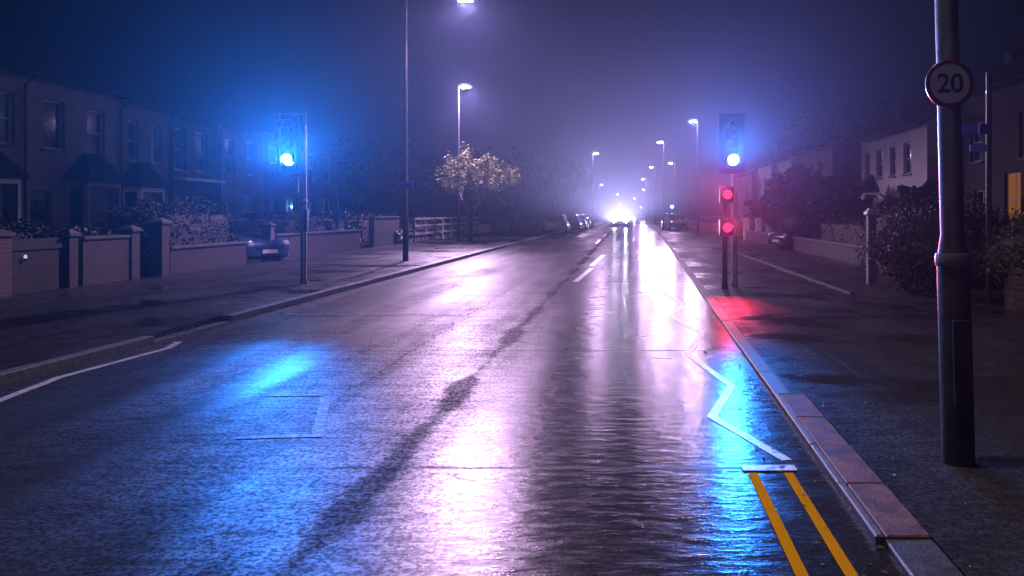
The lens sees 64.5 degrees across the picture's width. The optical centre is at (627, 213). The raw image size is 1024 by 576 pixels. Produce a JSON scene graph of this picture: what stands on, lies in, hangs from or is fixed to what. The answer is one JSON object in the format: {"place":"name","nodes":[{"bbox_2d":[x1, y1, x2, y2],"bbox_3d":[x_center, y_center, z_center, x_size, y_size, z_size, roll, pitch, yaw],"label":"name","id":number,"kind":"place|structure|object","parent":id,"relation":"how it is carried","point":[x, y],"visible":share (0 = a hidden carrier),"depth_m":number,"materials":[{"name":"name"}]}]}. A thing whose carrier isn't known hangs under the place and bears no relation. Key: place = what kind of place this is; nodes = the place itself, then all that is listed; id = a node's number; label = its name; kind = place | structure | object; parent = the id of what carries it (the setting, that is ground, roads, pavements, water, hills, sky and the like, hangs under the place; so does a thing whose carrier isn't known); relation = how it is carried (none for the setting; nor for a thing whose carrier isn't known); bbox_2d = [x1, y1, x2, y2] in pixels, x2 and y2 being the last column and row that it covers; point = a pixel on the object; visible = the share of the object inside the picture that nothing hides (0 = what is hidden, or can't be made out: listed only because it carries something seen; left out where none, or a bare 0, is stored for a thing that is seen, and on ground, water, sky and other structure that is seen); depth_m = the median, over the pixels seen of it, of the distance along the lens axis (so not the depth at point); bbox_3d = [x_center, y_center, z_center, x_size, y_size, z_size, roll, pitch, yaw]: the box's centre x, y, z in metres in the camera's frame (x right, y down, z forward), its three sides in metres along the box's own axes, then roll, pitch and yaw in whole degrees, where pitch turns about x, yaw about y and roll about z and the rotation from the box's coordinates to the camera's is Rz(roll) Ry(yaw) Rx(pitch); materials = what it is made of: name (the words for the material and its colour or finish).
{"place":"outdoors","nodes":[
{"label":"outdoors","id":0,"kind":"place"},
{"bbox_2d":[0,56,32,221],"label":"house","id":1,"kind":"structure","parent":0,"point":[13,173],"depth_m":21.99,"materials":[{"name":"stone"}]},
{"bbox_2d":[0,91,19,148],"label":"window","id":2,"kind":"structure","parent":1,"relation":"in","point":[5,97],"depth_m":22.03,"materials":[{"name":"white glass"}]},
{"bbox_2d":[0,177,20,221],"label":"bay window","id":3,"kind":"structure","parent":1,"relation":"in","point":[7,180],"depth_m":21.72,"materials":[{"name":"paint"}]},
{"bbox_2d":[0,28,127,237],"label":"house","id":4,"kind":"structure","parent":0,"point":[69,139],"depth_m":24.39,"materials":[{"name":"paint"}]},
{"bbox_2d":[30,191,47,237],"bbox_3d":[-17.105,0.380,23.175,0.090,2.060,0.850,0,0,0],"label":"door","id":5,"kind":"structure","parent":4,"relation":"in","point":[38,199],"depth_m":23.24,"materials":[{"name":"blue"}]},
{"bbox_2d":[41,99,68,153],"bbox_3d":[-17.110,-2.580,23.700,0.360,1.540,1.060,0,0,0],"label":"window","id":6,"kind":"structure","parent":4,"relation":"in","point":[46,103],"depth_m":23.81,"materials":[{"name":"white glass"}]},
{"bbox_2d":[65,180,120,234],"bbox_3d":[-16.775,0.200,25.325,0.450,2.600,2.350,0,0,0],"label":"bay window","id":7,"kind":"structure","parent":4,"relation":"in","point":[99,195],"depth_m":25.04,"materials":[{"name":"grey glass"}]},
{"bbox_2d":[87,109,108,159],"bbox_3d":[-17.110,-2.530,25.575,0.360,1.540,1.010,0,0,0],"label":"window","id":8,"kind":"structure","parent":4,"relation":"in","point":[89,112],"depth_m":25.76,"materials":[{"name":"white glass"}]},
{"bbox_2d":[23,40,177,214],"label":"house","id":9,"kind":"structure","parent":0,"point":[143,143],"depth_m":28.13,"materials":[{"name":"paint"}]},
{"bbox_2d":[127,120,136,163],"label":"window","id":10,"kind":"structure","parent":9,"relation":"in","point":[133,161],"depth_m":27.76,"materials":[{"name":"white wood"}]},
{"bbox_2d":[123,186,164,212],"bbox_3d":[-16.775,0.250,27.885,0.450,2.500,2.150,0,0,0],"label":"bay window","id":11,"kind":"structure","parent":9,"relation":"in","point":[161,191],"depth_m":27.63,"materials":[{"name":"white glass"}]},
{"bbox_2d":[150,124,164,166],"bbox_3d":[-17.045,-2.455,28.835,0.230,1.490,0.810,0,0,0],"label":"window","id":12,"kind":"structure","parent":9,"relation":"in","point":[154,128],"depth_m":28.96,"materials":[{"name":"white glass"}]},
{"bbox_2d":[73,57,225,212],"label":"house","id":13,"kind":"structure","parent":0,"point":[192,152],"depth_m":31.41,"materials":[{"name":"paint"}]},
{"bbox_2d":[173,127,188,172],"bbox_3d":[-17.110,-2.405,30.370,0.360,1.690,0.960,0,0,0],"label":"window","id":14,"kind":"structure","parent":13,"relation":"in","point":[181,170],"depth_m":30.54,"materials":[{"name":"white wood"}]},
{"bbox_2d":[193,131,210,174],"bbox_3d":[-17.110,-2.405,31.870,0.360,1.690,1.160,0,0,0],"label":"window","id":15,"kind":"structure","parent":13,"relation":"in","point":[196,152],"depth_m":32.03,"materials":[{"name":"white wood"}]},
{"bbox_2d":[146,218,171,276],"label":"gate pier","id":16,"kind":"structure","parent":0,"point":[159,246],"depth_m":18.20,"materials":[{"name":"brick"}]},
{"bbox_2d":[123,71,271,219],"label":"house","id":17,"kind":"structure","parent":0,"point":[241,157],"depth_m":35.28,"materials":[{"name":"stone"}]},
{"bbox_2d":[224,138,237,175],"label":"window","id":18,"kind":"structure","parent":17,"relation":"in","point":[227,174],"depth_m":34.48,"materials":[{"name":"white wood"}]},
{"bbox_2d":[243,196,255,219],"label":"window","id":19,"kind":"structure","parent":17,"relation":"in","point":[245,198],"depth_m":36.08,"materials":[{"name":"white wood"}]},
{"bbox_2d":[245,142,258,178],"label":"window","id":20,"kind":"structure","parent":17,"relation":"in","point":[248,176],"depth_m":36.34,"materials":[{"name":"white wood"}]},
{"bbox_2d":[190,92,310,215],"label":"house","id":21,"kind":"structure","parent":0,"point":[281,194],"depth_m":39.14,"materials":[{"name":"grey brick"}]},
{"bbox_2d":[230,103,341,216],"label":"house","id":22,"kind":"structure","parent":0,"point":[321,170],"depth_m":44.37,"materials":[{"name":"brick"}]},
{"bbox_2d":[0,216,613,370],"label":"pavement","id":23,"kind":"structure","parent":0,"point":[35,327],"depth_m":13.56,"materials":[{"name":"concrete"}]},
{"bbox_2d":[278,110,308,283],"bbox_3d":[-6.600,-0.328,15.776,0.559,3.467,0.497,0,0,-20],"label":"traffic signal","id":24,"kind":"object","parent":23,"relation":"on","point":[292,141],"visible":1,"depth_m":15.89,"materials":[{"name":"metal"}]},
{"bbox_2d":[403,0,472,260],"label":"street lamp","id":25,"kind":"object","parent":23,"relation":"on","point":[405,238],"visible":1,"depth_m":23.75,"materials":[{"name":"metal"}]},
{"bbox_2d":[413,217,477,241],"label":"fence","id":26,"kind":"object","parent":23,"relation":"on","point":[434,225],"visible":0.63,"depth_m":43.11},
{"bbox_2d":[457,83,472,241],"bbox_3d":[-8.172,-2.558,40.000,0.785,7.926,0.300,0,0,0],"label":"street lamp","id":27,"kind":"object","parent":23,"relation":"on","point":[464,85],"visible":0.99,"depth_m":39.95,"materials":[{"name":"metal"}]},
{"bbox_2d":[434,141,520,241],"bbox_3d":[-7.680,-1.047,40.127,4.447,5.005,4.904,0,0,0],"label":"street tree","id":28,"kind":"object","parent":23,"relation":"on","point":[486,170],"visible":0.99,"depth_m":39.92,"materials":[{"name":"green plant"}]},
{"bbox_2d":[54,216,730,289],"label":"ground","id":29,"kind":"structure","parent":0,"point":[498,223],"depth_m":177.41,"materials":[{"name":"asphalt"}]},
{"bbox_2d":[0,229,15,296],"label":"gate pier","id":30,"kind":"structure","parent":29,"relation":"on","point":[5,262],"depth_m":13.59,"materials":[{"name":"red brick"}]},
{"bbox_2d":[0,216,36,294],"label":"bush","id":31,"kind":"object","parent":29,"relation":"on","point":[18,228],"visible":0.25,"depth_m":14.58,"materials":[{"name":"green plant"}]},
{"bbox_2d":[53,229,81,288],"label":"gate pier","id":32,"kind":"structure","parent":29,"relation":"on","point":[71,257],"depth_m":15.25,"materials":[{"name":"concrete"}]},
{"bbox_2d":[12,234,63,294],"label":"garden gate","id":33,"kind":"structure","parent":32,"relation":"attached to","point":[41,268],"depth_m":14.54,"materials":[{"name":"wood"}]},
{"bbox_2d":[0,336,153,385],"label":"kerb","id":34,"kind":"structure","parent":29,"relation":"on","point":[17,374],"depth_m":7.83,"materials":[{"name":"concrete"}]},
{"bbox_2d":[12,221,142,291],"bbox_3d":[-11.584,0.839,16.713,1.212,1.383,3.493,0,0,0],"label":"hedge","id":35,"kind":"object","parent":29,"relation":"on","point":[88,230],"visible":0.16,"depth_m":16.37,"materials":[{"name":"green plant"}]},
{"bbox_2d":[78,235,129,285],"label":"garden wall","id":36,"kind":"structure","parent":29,"relation":"on","point":[103,258],"depth_m":16.20,"materials":[{"name":"brick"}]},
{"bbox_2d":[116,225,142,279],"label":"gate pier","id":37,"kind":"structure","parent":29,"relation":"on","point":[133,231],"depth_m":17.16,"materials":[{"name":"concrete"}]},
{"bbox_2d":[97,197,246,276],"bbox_3d":[-11.725,0.536,20.808,2.077,1.989,4.154,0,0,0],"label":"hedge","id":38,"kind":"object","parent":29,"relation":"on","point":[200,226],"visible":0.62,"depth_m":19.93,"materials":[{"name":"green plant"}]},
{"bbox_2d":[154,321,230,343],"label":"dropped kerb","id":39,"kind":"structure","parent":29,"relation":"on","point":[186,332],"depth_m":9.99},
{"bbox_2d":[170,241,247,273],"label":"garden wall","id":40,"kind":"structure","parent":29,"relation":"on","point":[191,257],"depth_m":20.20,"materials":[{"name":"brick"}]},
{"bbox_2d":[226,215,289,258],"bbox_3d":[-12.400,0.791,24.600,4.170,1.477,2.060,0,0,28],"label":"car","id":41,"kind":"object","parent":29,"relation":"on","point":[250,232],"visible":0.3,"depth_m":23.85,"materials":[{"name":"blue paint"}]},
{"bbox_2d":[260,222,275,261],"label":"gate pier","id":42,"kind":"structure","parent":29,"relation":"on","point":[267,230],"depth_m":23.77,"materials":[{"name":"stone"}]},
{"bbox_2d":[238,208,359,259],"bbox_3d":[-12.355,0.628,29.762,2.696,1.800,7.579,0,0,0],"label":"hedge","id":43,"kind":"object","parent":29,"relation":"on","point":[284,224],"visible":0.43,"depth_m":28.48,"materials":[{"name":"green plant"}]},
{"bbox_2d":[274,229,360,259],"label":"garden wall","id":44,"kind":"structure","parent":29,"relation":"on","point":[325,242],"depth_m":27.99,"materials":[{"name":"concrete"}]},
{"bbox_2d":[333,186,339,229],"bbox_3d":[-11.284,0.230,30.992,0.260,2.600,0.116,0,0,0],"label":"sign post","id":45,"kind":"object","parent":29,"relation":"on","point":[336,219],"visible":0.81,"depth_m":30.93,"materials":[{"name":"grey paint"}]},
{"bbox_2d":[322,215,402,241],"bbox_3d":[-12.600,0.791,37.000,4.170,1.477,2.060,0,0,-5],"label":"car","id":46,"kind":"object","parent":29,"relation":"on","point":[398,236],"visible":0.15,"depth_m":36.50,"materials":[{"name":"grey paint"}]},
{"bbox_2d":[329,135,403,214],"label":"street tree","id":47,"kind":"object","parent":29,"relation":"on","point":[362,168],"visible":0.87,"depth_m":51.85,"materials":[{"name":"green plant"}]},
{"bbox_2d":[340,211,402,247],"bbox_3d":[-12.110,0.702,37.630,1.727,1.666,7.890,0,0,0],"label":"hedge","id":48,"kind":"object","parent":29,"relation":"on","point":[363,226],"visible":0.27,"depth_m":34.90,"materials":[{"name":"green plant"}]},
{"bbox_2d":[368,216,399,247],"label":"garden wall","id":49,"kind":"structure","parent":29,"relation":"on","point":[382,229],"depth_m":34.67,"materials":[{"name":"concrete"}]},
{"bbox_2d":[222,232,554,322],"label":"kerb","id":50,"kind":"structure","parent":29,"relation":"on","point":[249,313],"depth_m":15.12,"materials":[{"name":"concrete"}]},
{"bbox_2d":[377,137,460,216],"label":"street tree","id":51,"kind":"object","parent":29,"relation":"on","point":[421,173],"visible":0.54,"depth_m":57.83,"materials":[{"name":"green plant"}]},
{"bbox_2d":[399,214,478,228],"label":"hedge","id":52,"kind":"object","parent":29,"relation":"on","point":[421,222],"visible":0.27,"depth_m":47.54,"materials":[{"name":"green plant"}]},
{"bbox_2d":[401,224,490,243],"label":"garden wall","id":53,"kind":"structure","parent":29,"relation":"on","point":[483,228],"depth_m":46.39,"materials":[{"name":"stone"}]},
{"bbox_2d":[451,146,514,223],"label":"street tree","id":54,"kind":"object","parent":29,"relation":"on","point":[487,149],"visible":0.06,"depth_m":78.93,"materials":[{"name":"brown plant"}]},
{"bbox_2d":[473,146,558,230],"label":"street tree","id":55,"kind":"object","parent":29,"relation":"on","point":[533,177],"visible":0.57,"depth_m":64.58,"materials":[{"name":"green plant"}]},
{"bbox_2d":[518,149,591,213],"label":"street tree","id":56,"kind":"object","parent":29,"relation":"on","point":[567,173],"visible":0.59,"depth_m":90.89,"materials":[{"name":"green plant"}]},
{"bbox_2d":[737,210,798,231],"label":"hedge","id":57,"kind":"object","parent":29,"relation":"on","point":[781,222],"visible":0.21,"depth_m":46.48,"materials":[{"name":"green plant"}]},
{"bbox_2d":[744,193,795,230],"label":"street tree","id":58,"kind":"object","parent":29,"relation":"on","point":[762,208],"visible":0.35,"depth_m":47.39,"materials":[{"name":"green plant"}]},
{"bbox_2d":[754,141,821,199],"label":"house","id":59,"kind":"structure","parent":29,"relation":"on","point":[764,172],"depth_m":73.10,"materials":[{"name":"stone"}]},
{"bbox_2d":[763,163,864,220],"bbox_3d":[8.773,-0.441,37.706,4.592,4.042,4.617,0,0,18],"label":"street tree","id":60,"kind":"object","parent":29,"relation":"on","point":[796,186],"visible":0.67,"depth_m":37.28,"materials":[{"name":"green plant"}]},
{"bbox_2d":[773,117,855,178],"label":"house","id":61,"kind":"structure","parent":29,"relation":"on","point":[783,165],"depth_m":61.65,"materials":[{"name":"paint"}]},
{"bbox_2d":[771,114,862,159],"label":"street tree","id":62,"kind":"object","parent":29,"relation":"on","point":[781,149],"visible":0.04,"depth_m":78.02,"materials":[{"name":"green plant"}]},
{"bbox_2d":[795,184,873,222],"bbox_3d":[8.556,0.175,32.705,3.057,2.809,3.392,0,0,0],"label":"street tree","id":63,"kind":"object","parent":29,"relation":"on","point":[834,202],"visible":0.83,"depth_m":32.26,"materials":[{"name":"green plant"}]},
{"bbox_2d":[808,213,865,244],"bbox_3d":[7.850,0.745,26.542,1.880,1.558,9.885,0,0,0],"label":"hedge","id":64,"kind":"object","parent":29,"relation":"on","point":[832,228],"visible":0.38,"depth_m":27.53,"materials":[{"name":"green plant"}]},
{"bbox_2d":[782,92,914,151],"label":"street tree","id":65,"kind":"object","parent":29,"relation":"on","point":[818,130],"visible":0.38,"depth_m":61.45,"materials":[{"name":"green plant"}]},
{"bbox_2d":[896,179,938,210],"bbox_3d":[10.703,0.156,28.802,1.935,2.848,1.852,0,0,0],"label":"street tree","id":66,"kind":"object","parent":29,"relation":"on","point":[924,191],"visible":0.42,"depth_m":28.44,"materials":[{"name":"green plant"}]},
{"bbox_2d":[0,216,906,575],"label":"road","id":67,"kind":"structure","parent":0,"point":[536,410],"depth_m":5.20,"materials":[{"name":"asphalt"}]},
{"bbox_2d":[0,341,182,401],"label":"zigzag line","id":68,"kind":"object","parent":67,"relation":"on","point":[173,344],"visible":1,"depth_m":7.49,"materials":[{"name":"white paint"}]},
{"bbox_2d":[235,396,330,438],"bbox_3d":[-2.337,1.496,5.937,0.574,0.001,1.249,0,0,0],"label":"zigzag line","id":69,"kind":"object","parent":67,"relation":"on","point":[319,423],"visible":1,"depth_m":5.59,"materials":[{"name":"white paint"}]},
{"bbox_2d":[277,314,465,314],"bbox_3d":[-3.800,1.496,11.900,2.800,0.001,0.160,0,0,0],"label":"stop line","id":70,"kind":"object","parent":67,"relation":"on","point":[371,314],"visible":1,"depth_m":11.86,"materials":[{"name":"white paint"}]},
{"bbox_2d":[543,214,571,233],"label":"car","id":71,"kind":"object","parent":67,"relation":"on","point":[556,222],"visible":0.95,"depth_m":58.14,"materials":[{"name":"silver metal"}]},
{"bbox_2d":[565,214,583,231],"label":"car","id":72,"kind":"object","parent":67,"relation":"on","point":[576,222],"visible":0.46,"depth_m":65.30,"materials":[{"name":"grey paint"}]},
{"bbox_2d":[611,214,629,227],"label":"car","id":73,"kind":"object","parent":67,"relation":"on","point":[619,219],"visible":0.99,"depth_m":85.45,"materials":[{"name":"grey paint"}]},
{"bbox_2d":[661,293,790,459],"bbox_3d":[0.791,1.496,9.927,0.417,0.001,10.157,0,0,0],"label":"zigzag line","id":74,"kind":"object","parent":67,"relation":"on","point":[719,404],"visible":1,"depth_m":6.51,"materials":[{"name":"white paint"}]},
{"bbox_2d":[741,465,796,469],"bbox_3d":[0.828,1.492,4.700,0.315,0.001,0.100,0,0,0],"label":"yellow line end bar","id":75,"kind":"object","parent":67,"relation":"on","point":[766,467],"visible":1,"depth_m":4.70,"materials":[{"name":"white paint"}]},
{"bbox_2d":[748,473,808,575],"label":"double yellow line","id":76,"kind":"object","parent":67,"relation":"on","point":[795,561],"visible":1,"depth_m":3.80,"materials":[{"name":"paint"}]},
{"bbox_2d":[784,473,857,575],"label":"double yellow line","id":77,"kind":"object","parent":67,"relation":"on","point":[844,563],"visible":1,"depth_m":3.79,"materials":[{"name":"paint"}]},
{"bbox_2d":[774,393,883,544],"bbox_3d":[1.171,1.487,5.060,0.041,0.066,2.874,0,0,1],"label":"kerb edge","id":78,"kind":"object","parent":67,"relation":"on","point":[872,530],"visible":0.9,"depth_m":4.42,"materials":[{"name":"concrete"}]},
{"bbox_2d":[675,282,1005,575],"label":"leaf litter","id":79,"kind":"object","parent":67,"relation":"on","point":[880,546],"visible":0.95,"depth_m":5.44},
{"bbox_2d":[729,359,1019,575],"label":"gutter grit","id":80,"kind":"object","parent":67,"relation":"on","point":[871,465],"visible":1,"depth_m":4.59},
{"bbox_2d":[885,540,962,575],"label":"kerb","id":81,"kind":"structure","parent":67,"relation":"on","point":[920,558],"depth_m":3.41,"materials":[{"name":"concrete"}]},
{"bbox_2d":[0,0,1023,215],"label":"sky","id":82,"kind":"structure","parent":0,"point":[614,79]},
{"bbox_2d":[636,218,804,393],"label":"pavement edge","id":83,"kind":"object","parent":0,"point":[783,377],"visible":0.71,"depth_m":9.27,"materials":[{"name":"concrete"}]},
{"bbox_2d":[737,161,770,221],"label":"house","id":84,"kind":"structure","parent":0,"point":[746,185],"depth_m":84.42,"materials":[{"name":"paint"}]},
{"bbox_2d":[659,233,930,541],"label":"red kerb","id":85,"kind":"structure","parent":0,"point":[888,513],"depth_m":4.85,"materials":[{"name":"concrete"}]},
{"bbox_2d":[633,216,1023,575],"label":"pavement","id":86,"kind":"structure","parent":0,"point":[783,316],"depth_m":7.34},
{"bbox_2d":[656,140,664,229],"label":"street lamp","id":87,"kind":"object","parent":86,"relation":"on","point":[659,141],"visible":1,"depth_m":71.87,"materials":[{"name":"metal"}]},
{"bbox_2d":[661,213,688,229],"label":"car","id":88,"kind":"object","parent":86,"relation":"on","point":[676,220],"visible":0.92,"depth_m":70.81,"materials":[{"name":"silver metal"}]},
{"bbox_2d":[688,119,698,234],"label":"street lamp","id":89,"kind":"object","parent":86,"relation":"on","point":[693,120],"visible":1,"depth_m":55.60,"materials":[{"name":"metal"}]},
{"bbox_2d":[687,220,738,236],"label":"garden wall","id":90,"kind":"structure","parent":86,"relation":"on","point":[710,227],"depth_m":68.11,"materials":[{"name":"concrete"}]},
{"bbox_2d":[719,183,733,288],"bbox_3d":[1.903,0.432,15.484,0.270,2.070,0.368,0,0,0],"label":"pedestrian signal","id":91,"kind":"object","parent":86,"relation":"on","point":[726,196],"visible":1,"depth_m":15.40,"materials":[{"name":"black paint"}]},
{"bbox_2d":[719,113,744,285],"bbox_3d":[2.139,-0.274,15.988,0.500,3.482,0.533,0,0,-22],"label":"traffic signal","id":92,"kind":"object","parent":86,"relation":"on","point":[732,143],"visible":1,"depth_m":16.10,"materials":[{"name":"metal"}]},
{"bbox_2d":[728,249,853,294],"bbox_3d":[4.060,1.462,24.250,0.080,0.075,19.500,0,0,0],"label":"verge edging","id":93,"kind":"object","parent":86,"relation":"on","point":[815,280],"visible":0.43,"depth_m":18.42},
{"bbox_2d":[745,230,865,265],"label":"garden wall","id":94,"kind":"structure","parent":86,"relation":"on","point":[842,251],"depth_m":27.36,"materials":[{"name":"painted render"},{"name":"stone"}]},
{"bbox_2d":[768,215,844,247],"bbox_3d":[8.000,0.791,33.500,4.170,1.477,2.060,0,0,-20],"label":"car","id":95,"kind":"object","parent":86,"relation":"on","point":[781,238],"visible":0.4,"depth_m":32.65,"materials":[{"name":"grey paint"}]},
{"bbox_2d":[859,199,984,295],"bbox_3d":[5.353,0.605,14.605,2.255,1.754,2.258,0,0,0],"label":"bush","id":96,"kind":"object","parent":86,"relation":"on","point":[909,252],"visible":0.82,"depth_m":14.28,"materials":[{"name":"green plant"}]},
{"bbox_2d":[853,192,1020,287],"bbox_3d":[6.739,0.502,18.006,2.061,2.063,5.601,0,0,0],"label":"hedge","id":97,"kind":"object","parent":86,"relation":"on","point":[976,219],"visible":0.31,"depth_m":16.16,"materials":[{"name":"green plant"}]},
{"bbox_2d":[935,0,975,466],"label":"street lamp","id":98,"kind":"object","parent":86,"relation":"on","point":[953,259],"visible":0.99,"depth_m":4.66,"materials":[{"name":"metal"}]},
{"bbox_2d":[925,60,973,107],"bbox_3d":[1.849,-0.745,4.609,0.280,0.280,0.043,0,0,0],"label":"speed sign","id":99,"kind":"object","parent":98,"relation":"attached to","point":[949,83],"visible":1,"depth_m":4.59,"materials":[{"name":"white"}]},
{"bbox_2d":[951,320,971,406],"bbox_3d":[1.934,0.867,4.633,0.100,0.500,0.028,-2,0,0],"label":"access door","id":100,"kind":"structure","parent":98,"relation":"in","point":[961,331],"depth_m":4.62,"materials":[{"name":"grey paint"}]},
{"bbox_2d":[962,71,991,303],"bbox_3d":[5.639,-0.420,12.954,0.546,3.775,0.095,0,0,-11],"label":"sign post","id":101,"kind":"object","parent":86,"relation":"on","point":[986,128],"visible":0.88,"depth_m":12.96,"materials":[{"name":"metal"}]},
{"bbox_2d":[973,200,1023,293],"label":"bush","id":102,"kind":"object","parent":86,"relation":"on","point":[999,263],"visible":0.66,"depth_m":12.14,"materials":[{"name":"green plant"}]},
{"bbox_2d":[1001,236,1023,312],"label":"gate pier","id":103,"kind":"structure","parent":86,"relation":"on","point":[1014,295],"depth_m":11.85,"materials":[{"name":"red brick"}]},
{"bbox_2d":[796,98,913,214],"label":"house","id":104,"kind":"structure","parent":0,"point":[839,161],"depth_m":48.50,"materials":[{"name":"paint"}]},
{"bbox_2d":[864,208,878,282],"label":"gate pier","id":105,"kind":"structure","parent":0,"point":[870,213],"depth_m":16.91,"materials":[{"name":"concrete"}]},
{"bbox_2d":[855,45,1023,212],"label":"house","id":106,"kind":"structure","parent":0,"point":[904,152],"depth_m":37.40,"materials":[{"name":"painted render"},{"name":"slate"},{"name":"glass"}]},
{"bbox_2d":[962,53,1023,221],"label":"house","id":107,"kind":"structure","parent":0,"point":[1008,136],"depth_m":28.86,"materials":[{"name":"paint"}]},
{"bbox_2d":[968,122,982,164],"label":"window","id":108,"kind":"structure","parent":107,"relation":"in","point":[978,161],"depth_m":31.03,"materials":[{"name":"glass"}]},
{"bbox_2d":[1007,171,1020,218],"bbox_3d":[13.535,-0.550,27.900,0.050,1.800,1.200,0,0,0],"label":"window","id":109,"kind":"structure","parent":107,"relation":"in","point":[1013,178],"depth_m":28.06,"materials":[{"name":"glass"}]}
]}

